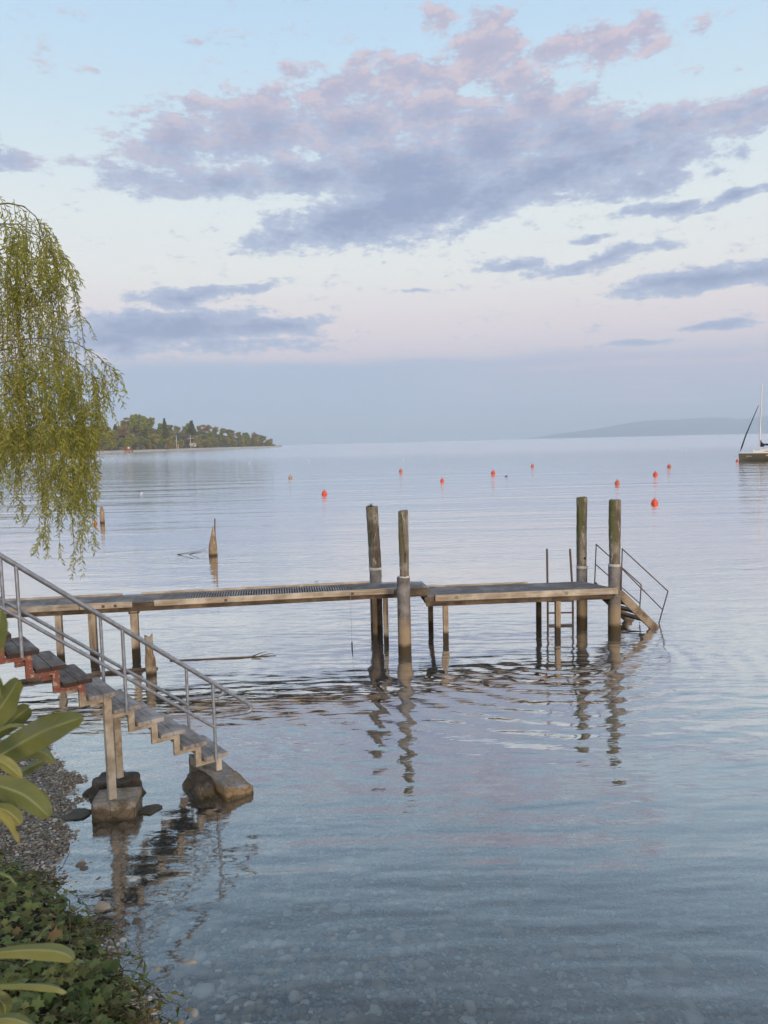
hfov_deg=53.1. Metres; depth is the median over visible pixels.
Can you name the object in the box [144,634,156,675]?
broken post
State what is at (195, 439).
tree
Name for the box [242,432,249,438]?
tree
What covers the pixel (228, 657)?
driftwood branch
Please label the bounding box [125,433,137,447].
tree
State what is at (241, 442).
tree
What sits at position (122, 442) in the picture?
tree
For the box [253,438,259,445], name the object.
tree
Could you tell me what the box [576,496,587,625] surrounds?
mooring pile
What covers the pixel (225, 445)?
headland
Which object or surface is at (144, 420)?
tree
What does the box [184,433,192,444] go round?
tree
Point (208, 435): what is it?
tree
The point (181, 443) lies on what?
tree
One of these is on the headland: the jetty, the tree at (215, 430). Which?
the tree at (215, 430)
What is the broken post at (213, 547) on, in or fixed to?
in the water
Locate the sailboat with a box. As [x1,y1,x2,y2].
[738,384,767,460]
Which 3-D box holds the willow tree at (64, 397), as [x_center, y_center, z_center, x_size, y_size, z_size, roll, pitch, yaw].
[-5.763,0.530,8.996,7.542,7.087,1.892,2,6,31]
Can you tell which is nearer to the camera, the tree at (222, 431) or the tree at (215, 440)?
the tree at (215, 440)
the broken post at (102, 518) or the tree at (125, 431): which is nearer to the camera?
the broken post at (102, 518)
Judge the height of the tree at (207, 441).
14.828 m
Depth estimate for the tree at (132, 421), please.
874.91 m
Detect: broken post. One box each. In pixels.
[100,506,104,522]
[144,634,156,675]
[209,518,217,555]
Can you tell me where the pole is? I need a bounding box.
[18,667,157,682]
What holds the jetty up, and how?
in the water
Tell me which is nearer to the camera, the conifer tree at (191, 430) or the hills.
the conifer tree at (191, 430)
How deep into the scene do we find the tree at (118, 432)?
840.44 m
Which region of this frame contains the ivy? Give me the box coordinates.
[0,849,193,1023]
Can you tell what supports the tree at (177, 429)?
on the headland
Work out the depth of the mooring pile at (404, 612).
16.26 m
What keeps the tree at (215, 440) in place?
on the headland
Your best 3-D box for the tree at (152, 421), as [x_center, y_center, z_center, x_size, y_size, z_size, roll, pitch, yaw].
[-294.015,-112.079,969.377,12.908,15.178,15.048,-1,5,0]
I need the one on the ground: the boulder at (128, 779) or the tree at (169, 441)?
the boulder at (128, 779)
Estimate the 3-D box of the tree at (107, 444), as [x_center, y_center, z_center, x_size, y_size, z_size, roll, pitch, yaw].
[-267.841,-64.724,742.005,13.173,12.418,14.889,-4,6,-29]
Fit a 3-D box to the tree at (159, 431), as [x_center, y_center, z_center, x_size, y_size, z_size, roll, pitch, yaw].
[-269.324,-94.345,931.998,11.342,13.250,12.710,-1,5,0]
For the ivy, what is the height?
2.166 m
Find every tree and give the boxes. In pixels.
[0,196,128,579]
[100,438,113,449]
[111,429,118,438]
[112,439,117,448]
[115,426,121,435]
[117,438,126,446]
[119,426,129,436]
[120,420,128,426]
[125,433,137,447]
[128,414,137,430]
[132,432,140,445]
[134,414,141,428]
[138,423,151,436]
[140,415,148,422]
[143,438,151,447]
[148,417,154,427]
[148,434,159,446]
[157,429,163,437]
[161,418,168,438]
[164,436,174,445]
[169,430,175,436]
[173,426,180,432]
[178,439,184,447]
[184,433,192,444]
[186,420,196,440]
[193,435,200,445]
[200,424,211,432]
[203,438,212,446]
[204,431,214,441]
[212,427,218,433]
[213,438,218,444]
[219,428,227,433]
[226,429,234,435]
[229,432,234,440]
[235,432,242,437]
[239,438,244,444]
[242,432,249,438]
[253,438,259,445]
[258,435,266,441]
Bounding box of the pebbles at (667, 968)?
[77,778,767,1023]
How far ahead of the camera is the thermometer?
16.90 m
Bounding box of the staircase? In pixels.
[0,552,252,799]
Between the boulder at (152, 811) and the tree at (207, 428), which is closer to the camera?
the boulder at (152, 811)
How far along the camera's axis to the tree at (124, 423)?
893.13 m
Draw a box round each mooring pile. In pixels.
[366,502,381,633]
[397,510,410,653]
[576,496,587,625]
[608,499,620,633]
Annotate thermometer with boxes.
[350,592,352,647]
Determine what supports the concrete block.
on the ground
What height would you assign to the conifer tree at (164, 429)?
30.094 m
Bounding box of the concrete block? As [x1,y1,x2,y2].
[91,787,141,825]
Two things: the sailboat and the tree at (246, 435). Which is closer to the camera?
the sailboat
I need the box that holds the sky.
[0,0,767,444]
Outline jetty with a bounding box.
[0,544,668,662]
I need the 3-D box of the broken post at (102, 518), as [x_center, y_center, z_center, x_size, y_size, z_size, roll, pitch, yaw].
[-17.163,0.558,46.889,0.296,1.802,0.288,1,6,20]
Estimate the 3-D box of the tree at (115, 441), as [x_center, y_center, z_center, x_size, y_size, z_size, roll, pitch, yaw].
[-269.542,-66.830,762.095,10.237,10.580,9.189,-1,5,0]
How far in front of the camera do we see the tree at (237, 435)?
1287.17 m
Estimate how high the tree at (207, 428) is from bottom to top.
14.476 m
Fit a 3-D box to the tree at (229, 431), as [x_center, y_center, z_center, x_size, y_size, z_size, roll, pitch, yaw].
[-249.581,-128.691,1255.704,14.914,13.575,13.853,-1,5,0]
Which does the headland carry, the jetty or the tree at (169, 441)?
the tree at (169, 441)
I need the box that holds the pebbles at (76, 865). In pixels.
[0,738,201,1023]
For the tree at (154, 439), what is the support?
on the headland
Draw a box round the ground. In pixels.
[0,687,767,1023]
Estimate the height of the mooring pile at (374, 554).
4.702 m
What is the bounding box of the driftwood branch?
[170,651,275,660]
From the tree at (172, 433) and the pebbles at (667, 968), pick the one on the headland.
the tree at (172, 433)
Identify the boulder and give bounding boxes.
[61,808,91,822]
[82,771,149,800]
[138,804,161,820]
[182,770,221,811]
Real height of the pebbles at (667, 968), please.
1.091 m
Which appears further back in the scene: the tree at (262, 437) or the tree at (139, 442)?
the tree at (262, 437)
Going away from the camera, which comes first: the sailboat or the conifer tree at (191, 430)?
the sailboat
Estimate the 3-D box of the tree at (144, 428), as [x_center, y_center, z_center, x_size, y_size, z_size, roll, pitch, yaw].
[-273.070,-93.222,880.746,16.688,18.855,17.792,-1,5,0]
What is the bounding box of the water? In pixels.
[0,433,767,885]
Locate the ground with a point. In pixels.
(486, 801)
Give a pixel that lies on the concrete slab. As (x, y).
(231, 785)
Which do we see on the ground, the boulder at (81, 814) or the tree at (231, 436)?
the boulder at (81, 814)
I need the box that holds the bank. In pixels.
[0,879,111,1023]
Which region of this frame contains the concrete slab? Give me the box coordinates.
[189,754,255,815]
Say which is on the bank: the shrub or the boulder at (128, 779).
the shrub
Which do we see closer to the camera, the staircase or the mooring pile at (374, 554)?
the staircase
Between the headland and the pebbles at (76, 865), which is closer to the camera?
the pebbles at (76, 865)
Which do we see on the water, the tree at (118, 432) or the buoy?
the buoy
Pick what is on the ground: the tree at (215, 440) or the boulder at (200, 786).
the boulder at (200, 786)
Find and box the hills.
[526,416,767,438]
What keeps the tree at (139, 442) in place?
on the headland
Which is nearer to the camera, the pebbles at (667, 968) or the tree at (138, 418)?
the pebbles at (667, 968)
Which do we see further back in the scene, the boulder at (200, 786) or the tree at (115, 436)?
the tree at (115, 436)
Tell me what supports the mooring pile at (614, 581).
in the water
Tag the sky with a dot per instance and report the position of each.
(282, 221)
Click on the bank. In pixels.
(44, 1010)
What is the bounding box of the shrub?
[0,610,83,1023]
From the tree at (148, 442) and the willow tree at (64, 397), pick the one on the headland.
the tree at (148, 442)
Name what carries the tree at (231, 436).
on the headland
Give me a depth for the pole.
15.34 m
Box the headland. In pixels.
[3,426,281,456]

